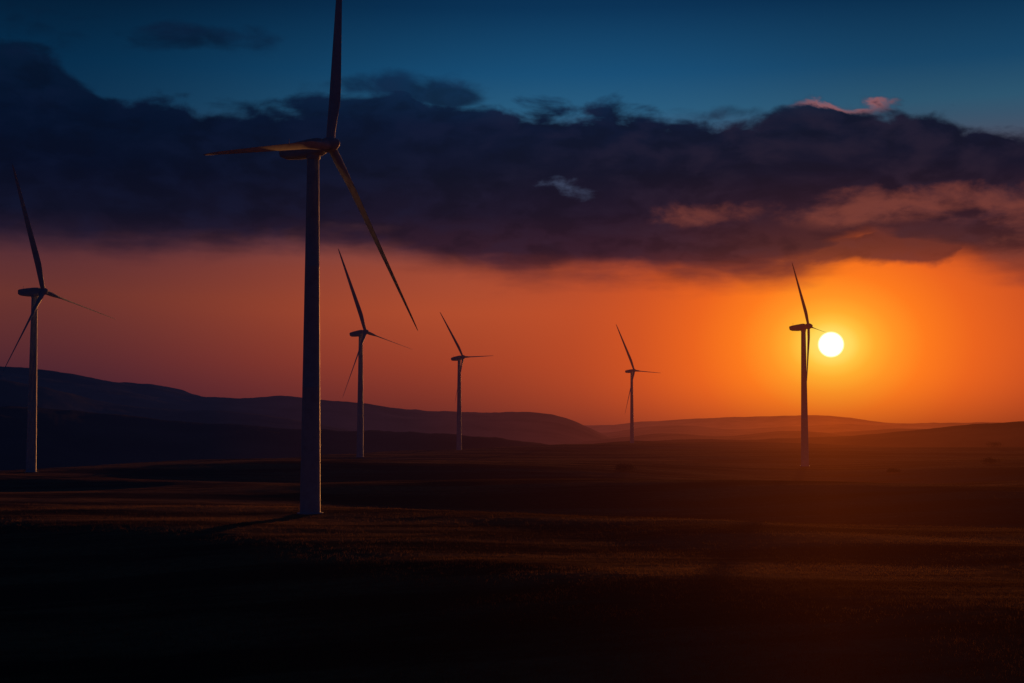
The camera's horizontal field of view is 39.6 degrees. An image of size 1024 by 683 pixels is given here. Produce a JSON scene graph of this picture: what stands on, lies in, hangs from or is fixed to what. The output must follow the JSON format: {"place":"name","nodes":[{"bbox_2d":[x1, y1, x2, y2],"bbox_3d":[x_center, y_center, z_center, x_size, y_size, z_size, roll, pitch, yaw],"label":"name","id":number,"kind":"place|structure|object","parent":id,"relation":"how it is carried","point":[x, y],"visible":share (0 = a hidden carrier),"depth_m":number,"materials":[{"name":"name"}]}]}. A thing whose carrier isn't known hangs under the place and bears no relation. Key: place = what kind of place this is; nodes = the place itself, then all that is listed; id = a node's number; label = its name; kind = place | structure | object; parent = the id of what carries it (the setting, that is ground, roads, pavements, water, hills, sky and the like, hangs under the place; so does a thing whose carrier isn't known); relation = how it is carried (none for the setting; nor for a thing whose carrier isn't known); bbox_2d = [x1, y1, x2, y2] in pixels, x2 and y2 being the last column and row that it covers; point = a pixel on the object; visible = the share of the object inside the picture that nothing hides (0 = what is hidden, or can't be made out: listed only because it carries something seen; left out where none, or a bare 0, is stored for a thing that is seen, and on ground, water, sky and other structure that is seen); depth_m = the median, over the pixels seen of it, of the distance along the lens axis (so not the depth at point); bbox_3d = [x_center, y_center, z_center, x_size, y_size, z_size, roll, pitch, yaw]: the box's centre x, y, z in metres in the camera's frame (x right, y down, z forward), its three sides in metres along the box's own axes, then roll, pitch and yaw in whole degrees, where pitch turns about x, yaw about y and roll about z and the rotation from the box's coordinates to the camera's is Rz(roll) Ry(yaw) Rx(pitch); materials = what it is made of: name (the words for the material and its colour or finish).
{"place":"outdoors","nodes":[
{"label":"outdoors","id":0,"kind":"place"},
{"bbox_2d":[0,380,349,430],"bbox_3d":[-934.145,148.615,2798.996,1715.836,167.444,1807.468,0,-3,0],"label":"hill","id":1,"kind":"structure","parent":0,"point":[12,393],"depth_m":2551.56,"materials":[{"name":"black"}]},
{"bbox_2d":[0,406,547,470],"bbox_3d":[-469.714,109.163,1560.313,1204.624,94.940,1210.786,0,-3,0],"label":"hill","id":2,"kind":"structure","parent":0,"point":[70,438],"depth_m":1355.53,"materials":[{"name":"black"}]},
{"bbox_2d":[0,366,610,444],"bbox_3d":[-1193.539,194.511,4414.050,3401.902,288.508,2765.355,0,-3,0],"label":"hill","id":3,"kind":"structure","parent":0,"point":[548,429],"depth_m":3862.69,"materials":[{"name":"black"}]},
{"bbox_2d":[0,441,1023,682],"bbox_3d":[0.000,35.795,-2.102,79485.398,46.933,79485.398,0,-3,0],"label":"ground","id":4,"kind":"structure","parent":0,"point":[663,479],"depth_m":176.96,"materials":[{"name":"black plant"}]},
{"bbox_2d":[0,164,113,471],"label":"wind turbine","id":5,"kind":"object","parent":4,"relation":"on","point":[36,295],"visible":0.98,"depth_m":511.83,"materials":[{"name":"white paint"}]},
{"bbox_2d":[204,0,417,513],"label":"wind turbine","id":6,"kind":"object","parent":4,"relation":"on","point":[312,150],"visible":0.98,"depth_m":252.09,"materials":[{"name":"white paint"}]},
{"bbox_2d":[306,496,310,508],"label":"door","id":7,"kind":"structure","parent":6,"relation":"in","point":[308,498],"depth_m":249.14,"materials":[{"name":"white paint"}]},
{"bbox_2d":[338,249,412,456],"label":"wind turbine","id":8,"kind":"object","parent":4,"relation":"on","point":[361,334],"visible":0.95,"depth_m":744.13,"materials":[{"name":"white paint"}]},
{"bbox_2d":[440,313,483,449],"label":"wind turbine","id":9,"kind":"object","parent":4,"relation":"on","point":[462,357],"visible":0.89,"depth_m":972.42,"materials":[{"name":"white paint"}]},
{"bbox_2d":[616,325,657,442],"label":"wind turbine","id":10,"kind":"object","parent":4,"relation":"on","point":[632,371],"visible":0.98,"depth_m":1283.41,"materials":[{"name":"white paint"}]},
{"bbox_2d":[789,263,823,465],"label":"wind turbine","id":11,"kind":"object","parent":4,"relation":"on","point":[808,326],"visible":0.97,"depth_m":663.95,"materials":[{"name":"white paint"}]},
{"bbox_2d":[982,457,999,463],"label":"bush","id":12,"kind":"object","parent":4,"relation":"on","point":[990,460],"visible":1,"depth_m":637.86,"materials":[{"name":"green plant"}]},
{"bbox_2d":[985,442,1003,446],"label":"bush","id":13,"kind":"object","parent":4,"relation":"on","point":[993,443],"visible":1,"depth_m":977.92,"materials":[{"name":"green plant"}]},
{"bbox_2d":[0,0,1023,424],"label":"sky","id":14,"kind":"structure","parent":0,"point":[542,178],"materials":[{"name":"orange"}]},
{"bbox_2d":[568,429,921,443],"bbox_3d":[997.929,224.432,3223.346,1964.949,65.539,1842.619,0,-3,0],"label":"hill","id":15,"kind":"structure","parent":0,"point":[756,436],"depth_m":3152.56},
{"bbox_2d":[602,424,909,437],"bbox_3d":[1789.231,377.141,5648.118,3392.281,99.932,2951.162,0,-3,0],"label":"hill","id":16,"kind":"structure","parent":0,"point":[692,430],"depth_m":5467.82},
{"bbox_2d":[584,415,998,432],"bbox_3d":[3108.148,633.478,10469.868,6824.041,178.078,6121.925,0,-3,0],"label":"hill","id":17,"kind":"structure","parent":0,"point":[753,422],"depth_m":9534.52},
{"bbox_2d":[658,421,1023,446],"bbox_3d":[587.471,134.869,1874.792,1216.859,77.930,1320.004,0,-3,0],"label":"hill","id":18,"kind":"structure","parent":0,"point":[1008,434],"depth_m":1733.82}
]}

